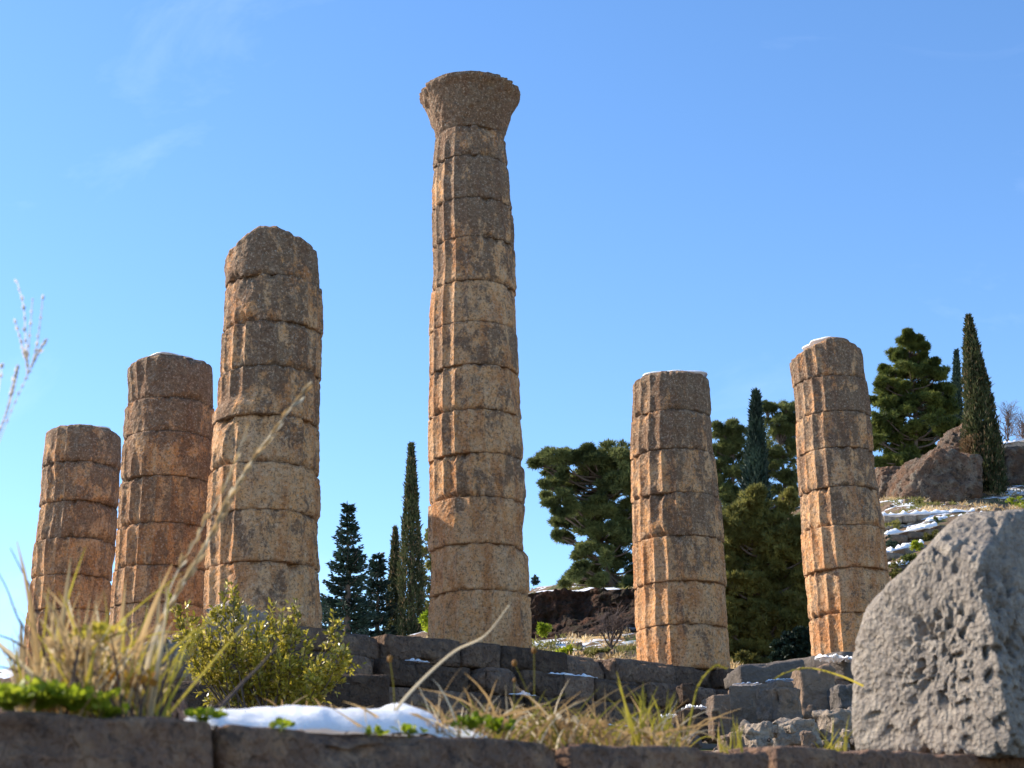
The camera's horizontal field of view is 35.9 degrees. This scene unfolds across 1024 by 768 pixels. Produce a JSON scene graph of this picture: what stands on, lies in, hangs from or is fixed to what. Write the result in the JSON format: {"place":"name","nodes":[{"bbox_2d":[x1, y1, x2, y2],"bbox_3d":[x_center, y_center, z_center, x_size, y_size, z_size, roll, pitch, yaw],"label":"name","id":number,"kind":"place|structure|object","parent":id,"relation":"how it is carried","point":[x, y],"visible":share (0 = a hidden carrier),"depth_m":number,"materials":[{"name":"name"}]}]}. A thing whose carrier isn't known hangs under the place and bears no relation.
{"place":"outdoors","nodes":[
{"label":"outdoors","id":0,"kind":"place"},
{"bbox_2d":[0,363,18,431],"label":"feather grass","id":1,"kind":"object","parent":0,"point":[12,388],"depth_m":3.07,"materials":[{"name":"plant"}]},
{"bbox_2d":[0,279,47,439],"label":"feather grass","id":2,"kind":"object","parent":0,"point":[25,353],"depth_m":3.12,"materials":[{"name":"plant"}]},
{"bbox_2d":[24,424,120,669],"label":"fluted column","id":3,"kind":"structure","parent":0,"point":[80,490],"depth_m":32.12,"materials":[{"name":"orange stone"}]},
{"bbox_2d":[0,485,1023,751],"bbox_3d":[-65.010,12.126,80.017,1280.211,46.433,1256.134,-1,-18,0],"label":"ground","id":4,"kind":"structure","parent":0,"point":[630,639],"depth_m":57.14,"materials":[{"name":"snow"}]},
{"bbox_2d":[0,711,212,767],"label":"ledge block","id":5,"kind":"structure","parent":4,"relation":"on","point":[31,739],"depth_m":2.96,"materials":[{"name":"stone"}]},
{"bbox_2d":[0,683,34,710],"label":"weed","id":6,"kind":"object","parent":5,"relation":"on","point":[8,702],"visible":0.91,"depth_m":2.90,"materials":[{"name":"green plant"}]},
{"bbox_2d":[0,674,93,711],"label":"weed","id":7,"kind":"object","parent":5,"relation":"on","point":[39,689],"visible":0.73,"depth_m":2.94,"materials":[{"name":"green plant"}]},
{"bbox_2d":[44,683,121,713],"bbox_3d":[-0.824,0.600,3.004,0.150,0.058,0.146,-1,-18,0],"label":"weed","id":8,"kind":"object","parent":5,"relation":"on","point":[99,699],"visible":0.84,"depth_m":2.99,"materials":[{"name":"green plant"}]},
{"bbox_2d":[0,542,172,718],"bbox_3d":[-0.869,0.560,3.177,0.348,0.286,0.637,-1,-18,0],"label":"dry grass","id":9,"kind":"structure","parent":5,"relation":"on","point":[96,684],"depth_m":3.07,"materials":[{"name":"plant"}]},
{"bbox_2d":[42,635,112,667],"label":"withered leaves","id":10,"kind":"object","parent":9,"relation":"on","point":[50,643],"visible":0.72,"depth_m":3.07,"materials":[{"name":"plant"}]},
{"bbox_2d":[65,618,136,643],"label":"withered leaves","id":11,"kind":"object","parent":9,"relation":"on","point":[99,628],"visible":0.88,"depth_m":3.12,"materials":[{"name":"yellow plant"}]},
{"bbox_2d":[97,668,157,689],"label":"withered leaves","id":12,"kind":"object","parent":9,"relation":"on","point":[152,681],"visible":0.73,"depth_m":3.12,"materials":[{"name":"plant"}]},
{"bbox_2d":[83,699,129,718],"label":"weed","id":13,"kind":"object","parent":5,"relation":"on","point":[109,709],"visible":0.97,"depth_m":3.03,"materials":[{"name":"green plant"}]},
{"bbox_2d":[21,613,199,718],"bbox_3d":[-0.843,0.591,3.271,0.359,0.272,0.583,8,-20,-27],"label":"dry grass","id":14,"kind":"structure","parent":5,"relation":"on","point":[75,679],"depth_m":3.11,"materials":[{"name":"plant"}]},
{"bbox_2d":[10,548,44,656],"bbox_3d":[-0.948,0.428,3.091,0.089,0.208,0.004,14,-23,-39],"label":"twig","id":15,"kind":"object","parent":14,"relation":"on","point":[42,645],"visible":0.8,"depth_m":3.10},
{"bbox_2d":[8,614,216,718],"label":"grass","id":16,"kind":"structure","parent":5,"relation":"on","point":[90,672],"depth_m":3.16,"materials":[{"name":"plant"}]},
{"bbox_2d":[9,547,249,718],"bbox_3d":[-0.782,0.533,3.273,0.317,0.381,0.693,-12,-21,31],"label":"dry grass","id":17,"kind":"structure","parent":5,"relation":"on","point":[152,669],"depth_m":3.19,"materials":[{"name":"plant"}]},
{"bbox_2d":[155,423,248,653],"bbox_3d":[-0.673,0.384,3.418,0.223,0.668,0.017,13,-23,-37],"label":"grass stalk","id":18,"kind":"object","parent":5,"relation":"on","point":[182,562],"depth_m":3.44,"materials":[{"name":"plant"}]},
{"bbox_2d":[184,707,228,721],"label":"weed","id":19,"kind":"object","parent":5,"relation":"on","point":[200,712],"visible":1,"depth_m":3.12,"materials":[{"name":"green plant"}]},
{"bbox_2d":[141,381,312,692],"bbox_3d":[-0.608,0.330,3.423,0.395,0.784,0.019,13,-23,-38],"label":"grass stalk","id":20,"kind":"object","parent":5,"relation":"on","point":[220,517],"depth_m":3.42,"materials":[{"name":"plant"}]},
{"bbox_2d":[135,637,217,680],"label":"stone block","id":21,"kind":"structure","parent":4,"relation":"on","point":[170,646],"depth_m":17.53,"materials":[{"name":"grey stone"}]},
{"bbox_2d":[139,681,291,719],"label":"stone block","id":22,"kind":"structure","parent":4,"relation":"on","point":[192,700],"depth_m":14.33,"materials":[{"name":"stone"}]},
{"bbox_2d":[205,601,268,657],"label":"stone block","id":23,"kind":"structure","parent":4,"relation":"on","point":[255,612],"depth_m":19.75,"materials":[{"name":"grey stone"}]},
{"bbox_2d":[163,578,366,708],"bbox_3d":[-1.795,1.932,11.475,1.441,1.075,0.745,-1,-18,0],"label":"shrub","id":24,"kind":"object","parent":4,"relation":"on","point":[323,678],"visible":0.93,"depth_m":11.38,"materials":[{"name":"green plant"}]},
{"bbox_2d":[291,674,389,708],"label":"stone block","id":25,"kind":"structure","parent":4,"relation":"on","point":[364,690],"depth_m":15.35,"materials":[{"name":"stone"}]},
{"bbox_2d":[320,501,377,636],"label":"fir tree","id":26,"kind":"object","parent":4,"relation":"on","point":[349,604],"visible":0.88,"depth_m":74.58,"materials":[{"name":"green plant"}]},
{"bbox_2d":[263,695,455,719],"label":"dry grass","id":27,"kind":"structure","parent":4,"relation":"on","point":[335,706],"depth_m":4.13,"materials":[{"name":"plant"}]},
{"bbox_2d":[361,552,397,636],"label":"fir tree","id":28,"kind":"object","parent":4,"relation":"on","point":[377,587],"visible":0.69,"depth_m":78.27,"materials":[{"name":"green plant"}]},
{"bbox_2d":[211,724,557,767],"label":"ledge block","id":29,"kind":"structure","parent":4,"relation":"on","point":[237,746],"depth_m":3.36,"materials":[{"name":"stone"}]},
{"bbox_2d":[268,717,294,733],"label":"weed","id":30,"kind":"object","parent":29,"relation":"on","point":[278,721],"visible":1,"depth_m":3.21,"materials":[{"name":"green plant"}]},
{"bbox_2d":[185,703,486,737],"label":"snow bank","id":31,"kind":"structure","parent":29,"relation":"on","point":[315,719],"depth_m":3.42,"materials":[{"name":"snow"}]},
{"bbox_2d":[168,688,246,727],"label":"dry grass","id":32,"kind":"structure","parent":31,"relation":"on","point":[182,707],"depth_m":3.42,"materials":[{"name":"plant"}]},
{"bbox_2d":[219,645,278,708],"bbox_3d":[-0.542,0.604,3.263,0.137,0.142,0.009,13,-23,-37],"label":"grass stalk","id":33,"kind":"object","parent":31,"relation":"on","point":[233,693],"depth_m":3.25,"materials":[{"name":"plant"}]},
{"bbox_2d":[395,605,509,710],"bbox_3d":[-0.143,0.645,3.655,0.368,0.307,0.004,13,-23,-38],"label":"grass stalk","id":34,"kind":"object","parent":31,"relation":"on","point":[406,696],"depth_m":3.63,"materials":[{"name":"plant"}]},
{"bbox_2d":[365,724,389,736],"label":"weed","id":35,"kind":"object","parent":29,"relation":"on","point":[378,730],"visible":1,"depth_m":3.36,"materials":[{"name":"green plant"}]},
{"bbox_2d":[389,723,428,737],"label":"weed","id":36,"kind":"object","parent":29,"relation":"on","point":[407,728],"visible":1,"depth_m":3.40,"materials":[{"name":"green plant"}]},
{"bbox_2d":[445,711,503,732],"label":"weed","id":37,"kind":"object","parent":29,"relation":"on","point":[473,721],"visible":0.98,"depth_m":3.58,"materials":[{"name":"green plant"}]},
{"bbox_2d":[483,717,516,734],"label":"weed","id":38,"kind":"object","parent":29,"relation":"on","point":[496,727],"visible":0.92,"depth_m":3.64,"materials":[{"name":"green plant"}]},
{"bbox_2d":[384,525,404,634],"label":"cypress tree","id":39,"kind":"object","parent":4,"relation":"on","point":[394,553],"visible":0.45,"depth_m":80.77,"materials":[{"name":"green plant"}]},
{"bbox_2d":[393,441,428,635],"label":"cypress tree","id":40,"kind":"object","parent":4,"relation":"on","point":[411,603],"visible":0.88,"depth_m":77.81,"materials":[{"name":"green plant"}]},
{"bbox_2d":[417,610,427,632],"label":"evergreen bush","id":41,"kind":"object","parent":4,"relation":"on","point":[423,619],"visible":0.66,"depth_m":60.09,"materials":[{"name":"green plant"}]},
{"bbox_2d":[421,528,431,610],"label":"leafy tree","id":42,"kind":"object","parent":4,"relation":"on","point":[428,563],"visible":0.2,"depth_m":84.91,"materials":[{"name":"green plant"}]},
{"bbox_2d":[0,621,853,738],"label":"temple platform","id":43,"kind":"structure","parent":4,"relation":"on","point":[484,666],"depth_m":25.32,"materials":[{"name":"stone"}]},
{"bbox_2d":[109,354,213,646],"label":"fluted column","id":44,"kind":"structure","parent":43,"relation":"on","point":[168,428],"depth_m":28.06,"materials":[{"name":"orange stone"}]},
{"bbox_2d":[203,226,323,627],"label":"fluted column","id":45,"kind":"structure","parent":43,"relation":"on","point":[262,546],"depth_m":24.44,"materials":[{"name":"beige stone"}]},
{"bbox_2d":[419,70,531,648],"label":"tall column","id":46,"kind":"structure","parent":43,"relation":"on","point":[480,576],"depth_m":27.45,"materials":[{"name":"beige stone"}]},
{"bbox_2d":[630,371,730,670],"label":"fluted column","id":47,"kind":"structure","parent":43,"relation":"on","point":[679,575],"depth_m":29.83,"materials":[{"name":"beige stone"}]},
{"bbox_2d":[643,370,707,376],"bbox_3d":[3.216,-0.082,31.431,1.276,0.052,1.274,-1,-18,0],"label":"snow patch","id":48,"kind":"object","parent":47,"relation":"on","point":[704,373],"visible":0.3,"depth_m":30.94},
{"bbox_2d":[815,654,851,662],"bbox_3d":[6.349,5.375,31.009,0.799,0.156,0.896,-1,-18,0],"label":"snow patch","id":49,"kind":"object","parent":43,"relation":"on","point":[834,658],"visible":0.88,"depth_m":31.13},
{"bbox_2d":[789,337,889,655],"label":"fluted column","id":50,"kind":"structure","parent":43,"relation":"on","point":[845,563],"depth_m":33.30,"materials":[{"name":"beige stone"}]},
{"bbox_2d":[535,622,552,637],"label":"evergreen bush","id":51,"kind":"object","parent":4,"relation":"on","point":[543,628],"visible":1,"depth_m":45.96,"materials":[{"name":"green plant"}]},
{"bbox_2d":[555,643,573,653],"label":"evergreen bush","id":52,"kind":"object","parent":4,"relation":"on","point":[568,647],"visible":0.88,"depth_m":42.71,"materials":[{"name":"green plant"}]},
{"bbox_2d":[525,438,633,588],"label":"pine tree","id":53,"kind":"object","parent":4,"relation":"on","point":[604,468],"visible":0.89,"depth_m":58.74,"materials":[{"name":"green plant"}]},
{"bbox_2d":[583,647,611,656],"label":"evergreen bush","id":54,"kind":"object","parent":4,"relation":"on","point":[599,650],"visible":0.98,"depth_m":42.24,"materials":[{"name":"green plant"}]},
{"bbox_2d":[585,600,634,648],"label":"bare shrub","id":55,"kind":"object","parent":4,"relation":"on","point":[613,629],"visible":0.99,"depth_m":43.91,"materials":[{"name":"grey plant"}]},
{"bbox_2d":[552,743,768,767],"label":"ledge block","id":56,"kind":"structure","parent":4,"relation":"on","point":[583,755],"depth_m":3.85,"materials":[{"name":"stone"}]},
{"bbox_2d":[315,669,740,748],"bbox_3d":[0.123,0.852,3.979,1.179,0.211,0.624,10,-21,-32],"label":"dry grass","id":57,"kind":"structure","parent":56,"relation":"on","point":[547,733],"depth_m":3.82,"materials":[{"name":"plant"}]},
{"bbox_2d":[423,690,714,749],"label":"green grass","id":58,"kind":"structure","parent":56,"relation":"on","point":[553,740],"depth_m":3.84,"materials":[{"name":"plant"}]},
{"bbox_2d":[538,713,579,732],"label":"withered leaves","id":59,"kind":"object","parent":58,"relation":"on","point":[566,721],"visible":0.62,"depth_m":3.82,"materials":[{"name":"plant"}]},
{"bbox_2d":[570,717,616,738],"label":"withered leaves","id":60,"kind":"object","parent":56,"relation":"on","point":[604,723],"visible":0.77,"depth_m":3.86,"materials":[{"name":"plant"}]},
{"bbox_2d":[606,671,690,745],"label":"green grass","id":61,"kind":"structure","parent":56,"relation":"on","point":[637,737],"depth_m":4.06,"materials":[{"name":"plant"}]},
{"bbox_2d":[685,664,727,745],"bbox_3d":[0.513,0.846,4.164,0.182,0.221,0.008,13,-23,-38],"label":"grass stalk","id":62,"kind":"object","parent":56,"relation":"on","point":[698,685],"depth_m":4.15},
{"bbox_2d":[717,712,743,753],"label":"green grass","id":63,"kind":"structure","parent":56,"relation":"on","point":[739,744],"depth_m":4.31,"materials":[{"name":"plant"}]},
{"bbox_2d":[676,683,697,706],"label":"stone block","id":64,"kind":"structure","parent":4,"relation":"on","point":[684,692],"depth_m":23.23,"materials":[{"name":"stone"}]},
{"bbox_2d":[672,708,707,741],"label":"stone block","id":65,"kind":"structure","parent":4,"relation":"on","point":[699,718],"depth_m":19.67,"materials":[{"name":"stone"}]},
{"bbox_2d":[685,734,702,748],"bbox_3d":[2.094,4.144,18.280,0.188,0.182,0.201,10,-21,-31],"label":"loose stone","id":66,"kind":"object","parent":4,"relation":"on","point":[698,744],"visible":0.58,"depth_m":18.21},
{"bbox_2d":[701,694,730,743],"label":"stone block","id":67,"kind":"structure","parent":4,"relation":"on","point":[721,703],"depth_m":20.20,"materials":[{"name":"grey stone"}]},
{"bbox_2d":[425,486,1023,668],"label":"dry tussocks","id":68,"kind":"object","parent":4,"relation":"on","point":[733,665],"visible":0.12,"depth_m":46.87,"materials":[{"name":"plant"}]},
{"bbox_2d":[711,416,747,510],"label":"pine tree","id":69,"kind":"object","parent":4,"relation":"on","point":[728,448],"visible":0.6,"depth_m":80.48,"materials":[{"name":"green plant"}]},
{"bbox_2d":[717,731,746,749],"bbox_3d":[2.499,4.115,17.982,0.271,0.296,0.452,1,-18,-8],"label":"rubble rock","id":70,"kind":"object","parent":4,"relation":"on","point":[727,738],"visible":0.29,"depth_m":17.85,"materials":[{"name":"grey stone"}]},
{"bbox_2d":[728,685,760,731],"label":"stone block","id":71,"kind":"structure","parent":4,"relation":"on","point":[743,698],"depth_m":21.67,"materials":[{"name":"grey stone"}]},
{"bbox_2d":[737,387,773,503],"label":"cypress tree","id":72,"kind":"object","parent":4,"relation":"on","point":[756,461],"visible":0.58,"depth_m":76.32,"materials":[{"name":"green plant"}]},
{"bbox_2d":[738,719,774,747],"bbox_3d":[2.828,4.135,18.339,0.436,0.476,0.559,-1,-18,0],"label":"rubble rock","id":73,"kind":"object","parent":4,"relation":"on","point":[757,734],"visible":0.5,"depth_m":18.16,"materials":[{"name":"grey stone"}]},
{"bbox_2d":[724,659,804,689],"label":"stone slab","id":74,"kind":"structure","parent":4,"relation":"on","point":[759,673],"depth_m":26.28,"materials":[{"name":"stone"}]},
{"bbox_2d":[722,482,809,664],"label":"juniper tree","id":75,"kind":"object","parent":4,"relation":"on","point":[766,597],"visible":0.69,"depth_m":46.09,"materials":[{"name":"green plant"}]},
{"bbox_2d":[547,498,1005,658],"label":"scattered stones","id":76,"kind":"object","parent":4,"relation":"on","point":[886,506],"visible":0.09,"depth_m":57.22,"materials":[{"name":"grey stone"}]},
{"bbox_2d":[532,482,1023,660],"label":"ground herbs","id":77,"kind":"object","parent":4,"relation":"on","point":[546,644],"visible":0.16,"depth_m":46.48,"materials":[{"name":"green plant"}]},
{"bbox_2d":[756,680,803,721],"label":"stone block","id":78,"kind":"structure","parent":4,"relation":"on","point":[777,699],"depth_m":20.77,"materials":[{"name":"grey stone"}]},
{"bbox_2d":[762,399,798,504],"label":"pine tree","id":79,"kind":"object","parent":4,"relation":"on","point":[782,429],"visible":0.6,"depth_m":82.62,"materials":[{"name":"green plant"}]},
{"bbox_2d":[767,625,810,661],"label":"leafy tree","id":80,"kind":"object","parent":4,"relation":"on","point":[788,644],"visible":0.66,"depth_m":42.65,"materials":[{"name":"green plant"}]},
{"bbox_2d":[772,717,822,747],"bbox_3d":[3.460,4.340,19.379,0.694,0.505,0.696,-5,-18,13],"label":"rubble rock","id":81,"kind":"object","parent":4,"relation":"on","point":[799,724],"visible":0.43,"depth_m":19.12,"materials":[{"name":"grey stone"}]},
{"bbox_2d":[799,730,816,747],"bbox_3d":[3.356,4.025,17.859,0.193,0.228,0.236,-1,-18,0],"label":"loose stone","id":82,"kind":"object","parent":4,"relation":"on","point":[808,738],"visible":0.9,"depth_m":17.78,"materials":[{"name":"grey stone"}]},
{"bbox_2d":[790,663,834,723],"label":"stone block","id":83,"kind":"structure","parent":4,"relation":"on","point":[814,685],"depth_m":22.23,"materials":[{"name":"grey stone"}]},
{"bbox_2d":[812,707,855,750],"bbox_3d":[4.074,4.306,19.692,0.644,0.542,0.730,-1,-18,0],"label":"rubble rock","id":84,"kind":"object","parent":4,"relation":"on","point":[836,719],"visible":0.48,"depth_m":19.46,"materials":[{"name":"grey stone"}]},
{"bbox_2d":[827,684,852,709],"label":"stone block","id":85,"kind":"structure","parent":4,"relation":"on","point":[839,695],"depth_m":21.72,"materials":[{"name":"stone"}]},
{"bbox_2d":[717,746,1023,767],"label":"ledge block","id":86,"kind":"structure","parent":4,"relation":"on","point":[795,757],"depth_m":4.39,"materials":[{"name":"stone"}]},
{"bbox_2d":[774,667,863,686],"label":"grass stalk","id":87,"kind":"object","parent":86,"relation":"on","point":[862,685],"depth_m":4.81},
{"bbox_2d":[815,718,852,750],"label":"green grass","id":88,"kind":"structure","parent":86,"relation":"on","point":[833,746],"depth_m":4.54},
{"bbox_2d":[851,509,1023,758],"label":"boulder","id":89,"kind":"object","parent":86,"relation":"on","point":[937,665],"visible":0.95,"depth_m":4.93,"materials":[{"name":"stone"}]},
{"bbox_2d":[875,466,900,497],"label":"rock outcrop","id":90,"kind":"object","parent":4,"relation":"on","point":[884,475],"visible":0.19,"depth_m":66.84,"materials":[{"name":"stone"}]},
{"bbox_2d":[885,534,899,548],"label":"evergreen bush","id":91,"kind":"object","parent":4,"relation":"on","point":[892,543],"visible":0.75,"depth_m":50.66,"materials":[{"name":"green plant"}]},
{"bbox_2d":[888,556,906,578],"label":"evergreen bush","id":92,"kind":"object","parent":4,"relation":"on","point":[894,573],"visible":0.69,"depth_m":44.39,"materials":[{"name":"green plant"}]},
{"bbox_2d":[886,539,927,561],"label":"terrace wall","id":93,"kind":"structure","parent":4,"relation":"on","point":[898,551],"depth_m":49.98,"materials":[{"name":"grey stone"}]},
{"bbox_2d":[884,521,945,548],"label":"terrace wall","id":94,"kind":"structure","parent":4,"relation":"on","point":[911,533],"depth_m":53.17,"materials":[{"name":"grey stone"}]},
{"bbox_2d":[869,327,961,467],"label":"pine tree","id":95,"kind":"object","parent":4,"relation":"on","point":[897,399],"visible":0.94,"depth_m":76.82,"materials":[{"name":"green plant"}]},
{"bbox_2d":[909,540,923,550],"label":"evergreen bush","id":96,"kind":"object","parent":4,"relation":"on","point":[915,545],"visible":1,"depth_m":49.13,"materials":[{"name":"green plant"}]},
{"bbox_2d":[882,508,974,530],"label":"terrace wall","id":97,"kind":"structure","parent":4,"relation":"on","point":[906,518],"depth_m":57.23,"materials":[{"name":"grey stone"}]},
{"bbox_2d":[922,529,938,540],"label":"evergreen bush","id":98,"kind":"object","parent":4,"relation":"on","point":[926,536],"visible":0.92,"depth_m":52.85,"materials":[{"name":"green plant"}]},
{"bbox_2d":[883,448,982,501],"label":"rock outcrop","id":99,"kind":"object","parent":4,"relation":"on","point":[942,475],"visible":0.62,"depth_m":64.02,"materials":[{"name":"stone"}]},
{"bbox_2d":[934,424,961,451],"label":"rock outcrop","id":100,"kind":"object","parent":4,"relation":"on","point":[950,438],"visible":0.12,"depth_m":68.85,"materials":[{"name":"stone"}]},
{"bbox_2d":[950,347,963,419],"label":"cypress tree","id":101,"kind":"object","parent":4,"relation":"on","point":[956,373],"visible":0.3,"depth_m":88.02,"materials":[{"name":"green plant"}]},
{"bbox_2d":[958,313,1009,494],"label":"cypress tree","id":102,"kind":"object","parent":4,"relation":"on","point":[980,433],"visible":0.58,"depth_m":66.23,"materials":[{"name":"green plant"}]},
{"bbox_2d":[995,399,1023,441],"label":"bare tree","id":103,"kind":"object","parent":4,"relation":"on","point":[1008,423],"visible":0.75,"depth_m":91.31,"materials":[{"name":"grey plant"}]},
{"bbox_2d":[1002,438,1023,447],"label":"terrace wall","id":104,"kind":"structure","parent":4,"relation":"on","point":[1017,442],"depth_m":82.90,"materials":[{"name":"grey stone"}]},
{"bbox_2d":[1004,446,1023,485],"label":"rock outcrop","id":105,"kind":"object","parent":4,"relation":"on","point":[1014,460],"visible":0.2,"depth_m":67.63,"materials":[{"name":"stone"}]},
{"bbox_2d":[1005,410,1023,438],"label":"bare tree","id":106,"kind":"object","parent":4,"relation":"on","point":[1021,432],"visible":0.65,"depth_m":93.59,"materials":[{"name":"brown plant"}]},
{"bbox_2d":[0,0,1023,669],"label":"sky","id":107,"kind":"structure","parent":0,"point":[722,189],"materials":[{"name":"blue"}]},
{"bbox_2d":[528,587,634,640],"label":"earth bank","id":108,"kind":"structure","parent":0,"point":[562,610],"depth_m":48.71,"materials":[{"name":"soil"}]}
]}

